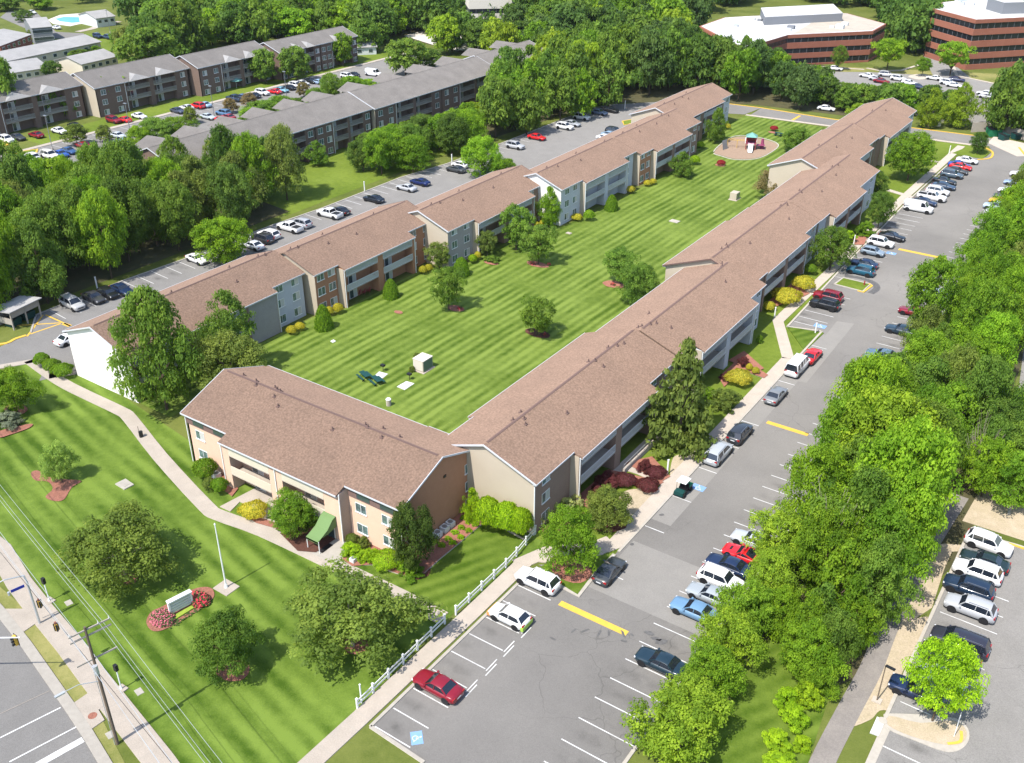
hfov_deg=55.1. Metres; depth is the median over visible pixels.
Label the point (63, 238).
woodland tree
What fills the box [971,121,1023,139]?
board fence
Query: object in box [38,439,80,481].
leafy tree
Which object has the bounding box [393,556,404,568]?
shrub
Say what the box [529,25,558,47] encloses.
woodland tree
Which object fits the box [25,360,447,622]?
front sidewalk
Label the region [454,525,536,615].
rail fence
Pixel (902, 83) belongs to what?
woodland tree
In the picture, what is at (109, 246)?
woodland tree
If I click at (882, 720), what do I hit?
manhole cover
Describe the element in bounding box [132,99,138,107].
patio door
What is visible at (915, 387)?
woodland tree
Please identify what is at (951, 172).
parked suv
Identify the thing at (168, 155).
woodland tree
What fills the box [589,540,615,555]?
footpath
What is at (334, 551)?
entrance paving
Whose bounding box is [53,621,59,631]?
hanging signal
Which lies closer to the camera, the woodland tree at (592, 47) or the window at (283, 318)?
the window at (283, 318)
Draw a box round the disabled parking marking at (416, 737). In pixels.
[410,730,423,744]
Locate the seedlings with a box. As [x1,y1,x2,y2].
[169,603,206,628]
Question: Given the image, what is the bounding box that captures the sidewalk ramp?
[6,609,104,712]
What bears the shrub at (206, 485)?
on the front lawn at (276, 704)
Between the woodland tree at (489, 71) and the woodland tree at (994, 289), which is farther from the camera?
the woodland tree at (489, 71)
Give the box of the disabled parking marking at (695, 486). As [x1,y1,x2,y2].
[692,483,706,491]
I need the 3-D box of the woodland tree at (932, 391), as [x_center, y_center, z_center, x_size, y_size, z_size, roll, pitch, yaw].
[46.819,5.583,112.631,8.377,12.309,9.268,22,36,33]
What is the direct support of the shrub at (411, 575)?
on the mulch bed at (435, 556)
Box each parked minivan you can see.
[58,292,85,311]
[703,440,732,466]
[929,624,991,660]
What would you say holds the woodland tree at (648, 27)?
on the woodland ground at (762, 96)
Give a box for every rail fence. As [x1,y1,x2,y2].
[355,613,445,708]
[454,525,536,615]
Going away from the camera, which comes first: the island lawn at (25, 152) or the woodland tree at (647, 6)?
the island lawn at (25, 152)
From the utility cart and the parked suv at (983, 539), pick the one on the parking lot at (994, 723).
the parked suv at (983, 539)
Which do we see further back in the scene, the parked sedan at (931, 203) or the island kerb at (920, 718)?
the parked sedan at (931, 203)
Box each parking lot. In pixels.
[0,105,639,380]
[30,56,441,167]
[374,108,1023,762]
[764,53,1023,129]
[876,543,1023,762]
[1019,351,1023,386]
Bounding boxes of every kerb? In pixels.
[0,335,26,344]
[0,603,111,762]
[1,53,405,156]
[30,104,616,331]
[369,583,518,726]
[369,725,424,762]
[561,554,615,596]
[617,331,822,551]
[622,310,944,762]
[729,103,972,135]
[786,165,947,326]
[787,326,821,331]
[834,277,869,290]
[857,283,872,292]
[866,65,918,71]
[883,713,968,751]
[884,540,1023,717]
[947,730,962,744]
[952,66,993,83]
[977,148,993,159]
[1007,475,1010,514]
[1009,542,1023,548]
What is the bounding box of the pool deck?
[48,13,81,25]
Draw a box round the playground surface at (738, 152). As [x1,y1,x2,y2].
[714,136,777,158]
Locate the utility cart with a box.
[673,475,692,498]
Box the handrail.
[623,435,661,472]
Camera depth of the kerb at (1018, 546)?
103.59 m
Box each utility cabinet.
[412,352,434,373]
[728,190,739,200]
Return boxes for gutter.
[865,724,889,762]
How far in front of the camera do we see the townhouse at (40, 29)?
340.80 m
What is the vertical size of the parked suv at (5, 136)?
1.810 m
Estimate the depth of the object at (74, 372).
135.79 m
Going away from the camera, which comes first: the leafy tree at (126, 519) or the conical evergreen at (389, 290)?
the leafy tree at (126, 519)
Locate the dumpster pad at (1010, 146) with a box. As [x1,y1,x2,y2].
[989,137,1023,155]
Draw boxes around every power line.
[0,485,221,762]
[0,532,171,761]
[1,497,208,760]
[1,546,159,762]
[1,548,158,762]
[2,503,204,762]
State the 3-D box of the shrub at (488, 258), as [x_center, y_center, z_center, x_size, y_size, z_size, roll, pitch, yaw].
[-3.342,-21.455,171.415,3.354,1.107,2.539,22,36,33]
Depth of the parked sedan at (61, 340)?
142.85 m
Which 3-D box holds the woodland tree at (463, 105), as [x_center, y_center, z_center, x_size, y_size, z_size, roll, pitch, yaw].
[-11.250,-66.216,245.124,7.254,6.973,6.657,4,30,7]
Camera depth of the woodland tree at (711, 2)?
359.99 m
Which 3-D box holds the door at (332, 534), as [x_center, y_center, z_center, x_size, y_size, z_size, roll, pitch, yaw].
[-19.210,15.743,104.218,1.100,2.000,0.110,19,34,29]
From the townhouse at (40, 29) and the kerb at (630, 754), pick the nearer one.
the kerb at (630, 754)
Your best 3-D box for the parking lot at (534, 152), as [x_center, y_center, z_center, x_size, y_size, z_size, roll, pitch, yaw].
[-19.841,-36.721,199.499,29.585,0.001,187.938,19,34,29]
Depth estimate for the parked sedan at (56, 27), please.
367.57 m
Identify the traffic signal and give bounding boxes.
[0,575,43,624]
[0,633,19,646]
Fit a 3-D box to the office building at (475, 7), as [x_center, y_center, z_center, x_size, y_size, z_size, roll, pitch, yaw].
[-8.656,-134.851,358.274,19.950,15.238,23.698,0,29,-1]
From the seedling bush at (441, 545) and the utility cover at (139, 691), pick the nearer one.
the utility cover at (139, 691)
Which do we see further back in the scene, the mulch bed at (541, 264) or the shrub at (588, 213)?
the shrub at (588, 213)
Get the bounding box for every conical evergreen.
[314,304,334,332]
[382,278,399,300]
[453,256,470,277]
[604,194,617,212]
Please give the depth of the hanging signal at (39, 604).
88.11 m
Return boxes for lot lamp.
[43,115,53,149]
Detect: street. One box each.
[0,11,83,38]
[0,620,97,762]
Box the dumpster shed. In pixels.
[0,295,41,330]
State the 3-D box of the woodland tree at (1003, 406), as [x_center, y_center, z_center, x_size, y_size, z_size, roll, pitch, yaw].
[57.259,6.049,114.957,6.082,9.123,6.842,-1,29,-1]
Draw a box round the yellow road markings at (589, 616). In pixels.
[17,116,937,635]
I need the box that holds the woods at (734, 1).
[711,0,929,42]
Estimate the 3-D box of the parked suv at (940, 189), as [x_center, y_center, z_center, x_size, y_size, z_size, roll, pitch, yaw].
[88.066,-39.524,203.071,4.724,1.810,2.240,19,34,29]
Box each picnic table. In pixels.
[356,370,371,381]
[368,375,384,386]
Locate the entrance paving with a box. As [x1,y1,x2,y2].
[220,487,344,565]
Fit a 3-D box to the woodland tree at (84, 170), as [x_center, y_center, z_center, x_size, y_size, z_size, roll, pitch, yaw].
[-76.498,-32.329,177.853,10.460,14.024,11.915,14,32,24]
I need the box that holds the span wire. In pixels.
[0,552,171,762]
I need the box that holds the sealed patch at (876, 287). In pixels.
[845,274,879,293]
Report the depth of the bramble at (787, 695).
84.19 m
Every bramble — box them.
[761,727,792,755]
[762,750,796,762]
[772,686,799,708]
[778,703,810,733]
[792,734,811,754]
[793,680,824,710]
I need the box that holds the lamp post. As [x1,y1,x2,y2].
[871,664,895,704]
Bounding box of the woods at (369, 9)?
[77,0,419,38]
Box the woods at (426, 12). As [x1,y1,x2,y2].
[397,0,620,30]
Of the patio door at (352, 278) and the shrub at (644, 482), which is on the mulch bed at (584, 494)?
the shrub at (644, 482)
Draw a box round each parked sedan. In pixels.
[10,133,25,141]
[28,131,44,138]
[51,25,60,29]
[51,126,66,134]
[52,333,69,347]
[55,149,69,156]
[60,146,76,154]
[74,141,90,147]
[80,290,105,304]
[109,282,132,296]
[110,131,125,137]
[118,116,131,122]
[131,112,146,118]
[170,107,183,114]
[179,104,194,108]
[184,253,208,265]
[200,113,215,120]
[203,101,211,107]
[223,113,235,118]
[242,240,264,251]
[252,92,260,97]
[267,88,281,94]
[276,86,288,92]
[283,84,296,90]
[303,77,314,83]
[334,206,350,215]
[350,71,359,76]
[363,194,384,203]
[396,183,416,192]
[409,177,430,186]
[411,668,464,704]
[446,165,465,173]
[527,133,545,141]
[565,119,580,127]
[591,108,607,115]
[602,106,618,113]
[634,646,685,680]
[669,595,717,626]
[685,581,733,610]
[705,552,751,579]
[730,528,760,548]
[763,386,787,405]
[803,347,822,365]
[817,104,835,111]
[831,65,842,70]
[850,258,878,268]
[859,72,873,76]
[866,347,894,354]
[868,75,880,79]
[873,78,889,82]
[878,230,905,242]
[884,323,913,334]
[888,672,946,709]
[898,306,925,318]
[901,79,916,83]
[912,83,922,89]
[913,196,937,206]
[926,75,942,80]
[932,176,956,184]
[932,181,955,190]
[945,81,961,87]
[946,166,968,174]
[947,160,970,165]
[949,76,964,82]
[949,162,971,170]
[955,156,978,164]
[959,548,1010,574]
[976,90,989,94]
[979,93,991,99]
[1003,179,1010,184]
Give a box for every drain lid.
[115,478,133,489]
[669,219,679,222]
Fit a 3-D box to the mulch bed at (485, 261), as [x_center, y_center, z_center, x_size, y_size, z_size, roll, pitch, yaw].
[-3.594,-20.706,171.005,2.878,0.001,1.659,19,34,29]
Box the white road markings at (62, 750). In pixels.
[0,70,1008,762]
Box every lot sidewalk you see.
[298,357,789,762]
[773,145,964,358]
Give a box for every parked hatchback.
[96,285,118,300]
[451,160,467,167]
[487,602,532,631]
[860,244,884,257]
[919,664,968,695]
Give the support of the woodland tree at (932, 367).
on the woodland ground at (958, 530)
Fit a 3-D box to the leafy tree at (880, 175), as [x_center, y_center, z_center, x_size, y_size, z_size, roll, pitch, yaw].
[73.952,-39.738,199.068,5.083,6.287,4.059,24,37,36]
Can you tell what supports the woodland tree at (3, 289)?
on the woodland ground at (148, 254)
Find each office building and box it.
[464,0,514,24]
[699,4,885,64]
[923,0,1023,69]
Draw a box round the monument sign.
[166,589,193,612]
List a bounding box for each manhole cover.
[88,712,96,718]
[878,717,886,723]
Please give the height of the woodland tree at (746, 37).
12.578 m
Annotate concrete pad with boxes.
[376,371,387,378]
[397,381,413,389]
[870,717,883,735]
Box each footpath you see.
[75,21,120,31]
[512,552,550,567]
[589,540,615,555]
[594,536,613,548]
[621,463,670,485]
[886,189,911,197]
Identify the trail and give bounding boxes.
[809,494,967,762]
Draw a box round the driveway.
[612,102,759,113]
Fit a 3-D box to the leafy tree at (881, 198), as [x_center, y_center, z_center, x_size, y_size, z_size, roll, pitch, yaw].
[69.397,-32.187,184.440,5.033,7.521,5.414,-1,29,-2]
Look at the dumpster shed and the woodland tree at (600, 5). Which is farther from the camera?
the woodland tree at (600, 5)
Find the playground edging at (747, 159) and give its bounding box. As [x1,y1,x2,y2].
[713,135,778,159]
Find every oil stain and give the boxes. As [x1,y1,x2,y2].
[644,630,653,635]
[655,639,668,644]
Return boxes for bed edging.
[356,524,481,573]
[485,521,524,539]
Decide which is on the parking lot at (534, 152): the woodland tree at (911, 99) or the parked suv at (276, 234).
the parked suv at (276, 234)
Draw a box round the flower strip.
[174,605,193,618]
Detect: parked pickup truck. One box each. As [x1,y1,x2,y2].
[225,94,241,102]
[276,220,303,233]
[316,207,343,219]
[916,190,946,202]
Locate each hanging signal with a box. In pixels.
[36,598,42,607]
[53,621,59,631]
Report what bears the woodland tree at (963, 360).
on the woodland ground at (958, 530)
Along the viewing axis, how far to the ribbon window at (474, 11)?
347.68 m
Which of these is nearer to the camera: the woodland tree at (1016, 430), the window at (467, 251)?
the woodland tree at (1016, 430)
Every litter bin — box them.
[137,426,142,437]
[386,397,390,406]
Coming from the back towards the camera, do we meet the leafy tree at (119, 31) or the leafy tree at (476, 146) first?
the leafy tree at (119, 31)
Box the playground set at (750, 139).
[722,132,764,152]
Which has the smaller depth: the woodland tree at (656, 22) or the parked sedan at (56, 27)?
the woodland tree at (656, 22)
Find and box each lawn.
[0,364,545,762]
[0,587,124,762]
[20,149,36,153]
[26,51,387,143]
[54,33,219,54]
[141,115,826,433]
[262,141,466,215]
[344,50,378,66]
[366,524,533,608]
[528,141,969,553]
[540,552,611,593]
[707,640,831,762]
[788,327,823,350]
[836,278,868,289]
[837,67,1016,82]
[953,146,989,158]
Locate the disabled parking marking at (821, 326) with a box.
[813,323,826,328]
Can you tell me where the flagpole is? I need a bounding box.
[213,523,239,595]
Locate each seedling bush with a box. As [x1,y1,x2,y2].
[437,542,444,547]
[444,535,451,541]
[448,539,457,544]
[450,529,458,534]
[457,525,464,529]
[457,534,464,539]
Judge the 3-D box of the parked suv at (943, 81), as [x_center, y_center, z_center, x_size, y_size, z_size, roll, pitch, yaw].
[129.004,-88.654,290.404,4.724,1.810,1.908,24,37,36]
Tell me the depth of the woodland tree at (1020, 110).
232.75 m
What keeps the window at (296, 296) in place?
in the apartment building at (344, 262)
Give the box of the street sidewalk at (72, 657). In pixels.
[0,536,179,762]
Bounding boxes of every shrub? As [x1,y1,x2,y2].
[0,409,24,430]
[33,352,49,364]
[41,358,61,370]
[49,362,74,376]
[191,457,217,477]
[201,476,218,491]
[210,477,228,491]
[236,498,267,519]
[285,325,296,332]
[294,322,304,328]
[326,306,333,313]
[332,303,343,311]
[339,541,363,560]
[344,533,359,543]
[357,535,370,548]
[357,548,378,565]
[367,547,397,571]
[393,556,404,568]
[396,559,424,583]
[408,366,415,372]
[419,265,426,271]
[425,264,432,269]
[459,487,479,523]
[468,254,477,261]
[470,495,503,525]
[474,251,480,257]
[483,255,499,262]
[489,500,518,531]
[511,507,533,534]
[554,502,558,513]
[560,497,575,513]
[571,213,582,219]
[571,494,583,506]
[582,502,605,526]
[583,209,595,217]
[590,484,602,491]
[592,470,621,492]
[615,471,637,486]
[627,186,635,191]
[634,476,658,492]
[636,459,653,474]
[643,180,651,184]
[647,465,667,478]
[689,155,700,161]
[697,141,704,146]
[703,387,714,400]
[710,387,743,413]
[717,160,725,164]
[718,372,731,382]
[723,368,753,385]
[737,356,750,367]
[746,363,752,369]
[752,367,759,372]
[755,335,763,342]
[763,301,776,309]
[770,287,802,303]
[790,275,816,289]
[804,263,817,272]
[840,230,858,242]
[854,220,875,236]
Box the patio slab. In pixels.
[583,437,651,504]
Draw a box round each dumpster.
[4,316,21,327]
[19,309,35,320]
[986,126,1002,136]
[998,132,1010,140]
[1011,132,1022,139]
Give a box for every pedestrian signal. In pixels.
[40,577,55,604]
[112,663,128,693]
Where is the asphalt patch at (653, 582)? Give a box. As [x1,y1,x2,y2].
[540,321,853,635]
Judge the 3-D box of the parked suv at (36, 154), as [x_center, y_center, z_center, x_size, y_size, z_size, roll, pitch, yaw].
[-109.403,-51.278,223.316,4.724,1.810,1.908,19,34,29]
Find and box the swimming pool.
[56,17,79,22]
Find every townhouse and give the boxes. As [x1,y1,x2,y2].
[0,29,32,50]
[0,34,101,63]
[8,58,48,80]
[23,17,54,43]
[53,49,117,73]
[77,9,115,27]
[357,39,376,54]
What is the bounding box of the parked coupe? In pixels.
[591,556,626,586]
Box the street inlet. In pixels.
[82,708,104,728]
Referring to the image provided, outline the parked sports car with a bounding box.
[721,542,756,566]
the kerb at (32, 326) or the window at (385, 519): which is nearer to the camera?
the window at (385, 519)
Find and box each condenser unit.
[211,470,221,478]
[349,556,356,563]
[432,529,442,537]
[439,523,449,533]
[445,518,455,528]
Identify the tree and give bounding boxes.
[0,0,20,10]
[0,55,16,103]
[0,137,27,180]
[0,151,50,201]
[0,179,30,240]
[0,180,22,265]
[0,211,21,303]
[0,217,67,303]
[0,263,13,310]
[0,365,46,411]
[1,205,72,273]
[11,9,34,21]
[12,190,86,275]
[19,153,53,187]
[24,0,52,9]
[32,154,67,174]
[35,205,74,266]
[36,178,68,228]
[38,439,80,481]
[39,60,62,74]
[45,157,78,185]
[51,498,184,603]
[52,153,73,176]
[54,183,103,269]
[56,164,126,196]
[59,123,89,142]
[67,49,87,55]
[69,173,114,238]
[70,186,129,278]
[73,140,119,175]
[81,176,152,261]
[87,45,102,51]
[93,135,147,216]
[95,124,112,140]
[106,283,206,409]
[108,29,115,44]
[110,26,178,61]
[111,25,134,58]
[125,8,169,38]
[125,125,151,143]
[129,175,182,245]
[137,155,182,199]
[138,0,160,15]
[138,116,177,137]
[142,156,154,170]
[144,21,190,54]
[147,178,202,250]
[150,169,206,236]
[155,134,192,171]
[156,0,202,53]
[156,150,190,178]
[159,47,180,56]
[159,116,200,138]
[165,0,195,19]
[169,155,219,223]
[179,3,225,51]
[182,106,201,120]
[184,328,269,390]
[187,604,265,685]
[188,215,253,264]
[190,288,257,367]
[191,0,209,19]
[192,0,206,11]
[199,7,228,44]
[200,123,252,180]
[200,139,222,169]
[201,161,259,222]
[210,0,255,37]
[211,150,270,215]
[216,0,256,43]
[222,97,239,110]
[227,0,280,42]
[229,130,279,202]
[237,107,249,115]
[238,99,278,111]
[240,92,257,106]
[242,134,284,183]
[244,0,260,13]
[245,48,276,83]
[256,0,289,36]
[262,122,308,199]
[265,0,298,24]
[265,94,294,110]
[265,486,319,539]
[271,6,313,36]
[276,45,311,80]
[280,0,317,31]
[282,557,447,675]
[291,97,303,101]
[295,82,309,95]
[301,140,328,165]
[305,87,327,102]
[312,0,332,27]
[312,0,347,30]
[319,71,342,94]
[324,0,360,28]
[332,31,352,64]
[338,76,369,92]
[342,77,359,92]
[344,138,373,170]
[348,17,392,39]
[350,18,383,48]
[354,132,368,144]
[360,78,379,84]
[361,126,411,166]
[362,128,399,173]
[374,0,397,32]
[380,0,409,33]
[382,123,405,134]
[384,37,431,75]
[387,500,440,570]
[390,134,433,171]
[393,123,430,155]
[403,114,435,145]
[413,47,443,66]
[422,241,449,268]
[424,12,459,54]
[424,113,449,149]
[426,265,467,309]
[430,8,467,52]
[433,112,470,155]
[442,107,459,139]
[443,10,474,39]
[451,108,486,149]
[457,102,474,110]
[457,107,488,138]
[460,134,505,177]
[463,16,488,48]
[463,23,493,48]
[465,101,479,109]
[474,229,497,255]
[476,74,520,137]
[477,16,501,49]
[479,58,517,99]
[479,72,515,121]
[483,58,501,83]
[487,21,521,50]
[492,45,526,73]
[493,29,525,41]
[494,158,515,170]
[499,202,536,249]
[500,2,527,23]
[507,20,526,34]
[509,70,529,117]
[509,77,552,133]
[511,44,537,68]
[516,57,556,106]
[517,223,559,263]
[517,293,557,335]
[520,13,549,38]
[522,3,552,21]
[523,53,540,80]
[524,20,547,40]
[528,47,558,103]
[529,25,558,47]
[533,26,570,53]
[535,186,562,226]
[537,502,600,574]
[538,0,561,10]
[540,61,578,120]
[541,2,586,35]
[547,32,567,52]
[551,48,563,61]
[556,41,596,105]
[557,27,578,38]
[558,0,600,37]
[562,66,600,115]
[563,38,606,90]
[564,34,596,76]
[568,0,591,7]
[571,18,596,36]
[575,20,612,38]
[575,28,598,41]
[585,483,633,535]
[588,0,626,30]
[591,0,604,20]
[591,0,617,8]
[591,48,643,105]
[596,31,626,92]
[598,7,626,30]
[600,39,630,86]
[602,246,641,283]
[609,21,643,85]
[614,0,637,20]
[614,261,659,303]
[616,36,633,83]
[619,668,734,762]
[621,20,640,32]
[623,0,656,24]
[623,7,645,30]
[624,42,644,87]
[626,28,678,95]
[631,13,653,31]
[637,0,661,15]
[639,24,655,31]
[639,27,668,76]
[641,336,717,462]
[644,0,694,23]
[649,15,672,29]
[652,26,689,90]
[657,7,694,28]
[658,17,694,59]
[667,151,694,176]
[668,17,697,38]
[677,37,713,79]
[678,32,721,87]
[679,636,748,710]
[681,0,710,25]
[690,604,769,672]
[691,0,714,23]
[692,24,704,34]
[700,33,743,87]
[704,107,728,141]
[711,575,780,645]
[718,47,761,100]
[737,35,754,43]
[739,39,762,53]
[740,505,816,567]
[743,541,804,600]
[744,596,774,635]
[747,38,774,94]
[750,38,773,90]
[752,167,776,193]
[760,585,801,642]
[761,50,795,87]
[768,60,795,100]
[772,47,785,78]
[772,442,856,524]
[775,590,829,653]
[777,616,852,681]
[782,126,811,149]
[785,60,820,108]
[786,644,840,700]
[790,581,845,648]
[792,461,908,553]
[792,480,868,570]
[792,505,870,594]
[797,77,827,102]
[802,537,867,612]
[805,608,864,676]
[807,225,857,269]
[807,475,863,570]
[808,65,834,103]
[811,388,888,475]
[817,77,840,104]
[822,349,913,419]
[823,432,892,488]
[830,44,848,65]
[830,573,873,656]
[831,383,947,471]
[834,85,859,110]
[835,85,857,108]
[840,81,852,87]
[840,595,889,654]
[844,351,920,381]
[845,102,862,113]
[845,530,924,627]
[850,82,877,106]
[850,497,934,595]
[851,363,922,402]
[852,411,964,556]
[864,569,895,624]
[865,190,896,227]
[867,460,949,563]
[871,37,907,69]
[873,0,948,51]
[873,82,899,100]
[873,170,890,192]
[880,82,910,104]
[884,129,939,180]
[885,395,970,473]
[894,381,964,469]
[898,82,916,89]
[898,304,946,346]
[899,86,919,113]
[899,632,989,720]
[902,325,955,383]
[905,253,961,326]
[909,354,952,392]
[912,84,945,111]
[913,321,956,365]
[914,57,932,72]
[915,87,945,127]
[921,380,983,456]
[928,340,980,386]
[934,89,967,111]
[935,40,977,75]
[941,82,986,127]
[941,320,970,345]
[945,262,1003,319]
[947,275,992,329]
[949,277,1023,354]
[952,269,999,307]
[952,332,998,386]
[953,229,998,272]
[953,352,1023,432]
[955,435,1021,496]
[957,232,1010,283]
[960,413,1014,473]
[964,205,1014,254]
[965,309,1023,373]
[966,409,1003,485]
[969,132,988,152]
[975,396,1023,447]
[977,387,1023,421]
[979,75,1022,118]
[980,200,1015,246]
[980,449,1023,508]
[984,292,1023,359]
[985,63,1023,131]
[988,184,1023,208]
[988,420,1023,459]
[992,263,1023,316]
[993,250,1023,285]
[994,196,1023,246]
[996,58,1023,92]
[997,222,1023,265]
[1003,240,1023,256]
[1007,169,1023,186]
[1010,179,1023,202]
[1012,425,1023,448]
[1016,95,1023,129]
[1016,162,1023,173]
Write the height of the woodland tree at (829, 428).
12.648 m
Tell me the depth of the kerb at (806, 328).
148.36 m
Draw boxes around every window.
[100,89,105,95]
[195,429,205,442]
[199,449,207,457]
[275,285,283,292]
[278,298,284,308]
[280,313,286,323]
[291,278,298,286]
[292,291,300,301]
[294,306,302,316]
[308,130,312,137]
[317,273,323,282]
[318,128,322,134]
[318,286,325,296]
[328,268,334,277]
[329,281,336,291]
[330,296,337,306]
[355,502,366,516]
[357,522,368,536]
[365,113,369,119]
[381,514,391,526]
[383,534,391,547]
[452,240,457,249]
[452,253,457,263]
[464,3,514,13]
[464,234,469,243]
[464,247,469,256]
[541,488,549,504]
[541,507,548,523]
[542,475,550,486]
[564,212,568,220]
[700,28,884,47]
[784,38,882,53]
[789,51,880,63]
[925,46,1023,64]
[930,24,1023,40]
[930,36,1023,52]
[932,13,1023,28]
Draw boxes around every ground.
[0,0,1023,762]
[0,193,288,304]
[391,26,857,137]
[734,233,1023,684]
[886,716,966,744]
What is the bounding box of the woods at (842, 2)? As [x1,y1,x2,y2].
[830,0,871,4]
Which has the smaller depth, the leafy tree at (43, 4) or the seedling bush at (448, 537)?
the seedling bush at (448, 537)
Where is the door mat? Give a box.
[318,543,332,552]
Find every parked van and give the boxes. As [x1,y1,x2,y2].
[364,67,381,76]
[784,353,809,378]
[903,198,933,214]
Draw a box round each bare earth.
[618,489,652,515]
[670,455,685,474]
[855,616,927,725]
[887,544,964,624]
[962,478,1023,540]
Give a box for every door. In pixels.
[7,102,15,110]
[9,112,17,120]
[12,122,20,130]
[41,94,47,102]
[43,105,50,112]
[46,114,53,122]
[130,90,136,97]
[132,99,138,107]
[158,93,164,100]
[224,72,229,79]
[225,81,230,88]
[245,76,250,83]
[252,467,263,475]
[305,492,316,500]
[328,528,335,538]
[348,273,355,284]
[349,288,357,298]
[384,257,391,266]
[385,271,392,280]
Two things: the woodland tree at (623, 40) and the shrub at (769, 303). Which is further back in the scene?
the woodland tree at (623, 40)
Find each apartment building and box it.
[0,71,86,134]
[62,83,732,402]
[70,26,357,117]
[135,40,543,197]
[180,365,469,554]
[448,98,916,534]
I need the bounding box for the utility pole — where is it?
[54,615,118,744]
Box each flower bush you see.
[149,608,175,627]
[190,590,210,608]
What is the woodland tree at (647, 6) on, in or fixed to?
on the woodland ground at (762, 96)
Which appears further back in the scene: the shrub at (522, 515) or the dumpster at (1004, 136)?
the dumpster at (1004, 136)
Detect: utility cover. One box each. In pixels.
[64,599,72,605]
[105,730,112,738]
[134,687,143,695]
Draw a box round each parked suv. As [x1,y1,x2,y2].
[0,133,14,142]
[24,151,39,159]
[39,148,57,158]
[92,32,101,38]
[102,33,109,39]
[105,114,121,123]
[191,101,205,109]
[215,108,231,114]
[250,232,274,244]
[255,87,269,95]
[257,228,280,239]
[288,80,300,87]
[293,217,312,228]
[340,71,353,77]
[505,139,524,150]
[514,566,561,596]
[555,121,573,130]
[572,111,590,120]
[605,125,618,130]
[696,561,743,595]
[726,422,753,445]
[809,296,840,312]
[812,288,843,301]
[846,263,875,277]
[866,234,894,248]
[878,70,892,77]
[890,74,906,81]
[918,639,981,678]
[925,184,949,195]
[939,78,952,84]
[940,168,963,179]
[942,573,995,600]
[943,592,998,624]
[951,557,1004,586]
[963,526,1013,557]
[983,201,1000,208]
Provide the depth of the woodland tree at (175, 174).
177.34 m
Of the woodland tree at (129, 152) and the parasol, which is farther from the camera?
the parasol
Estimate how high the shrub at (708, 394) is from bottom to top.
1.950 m
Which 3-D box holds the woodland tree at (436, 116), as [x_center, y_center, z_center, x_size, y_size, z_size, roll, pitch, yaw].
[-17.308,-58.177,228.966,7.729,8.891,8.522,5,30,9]
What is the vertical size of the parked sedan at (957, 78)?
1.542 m
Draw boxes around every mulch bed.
[0,424,32,436]
[5,404,27,413]
[31,470,80,500]
[116,570,137,583]
[146,587,213,630]
[203,467,237,495]
[216,660,249,680]
[245,513,277,528]
[280,527,334,551]
[342,507,486,575]
[342,638,368,653]
[402,568,430,578]
[449,305,463,310]
[484,260,497,264]
[525,328,549,337]
[527,261,548,267]
[552,559,591,582]
[581,469,662,506]
[592,510,626,532]
[602,280,623,287]
[625,456,669,481]
[719,363,767,385]
[729,351,763,369]
[769,284,808,305]
[852,236,866,243]
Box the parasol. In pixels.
[231,78,241,86]

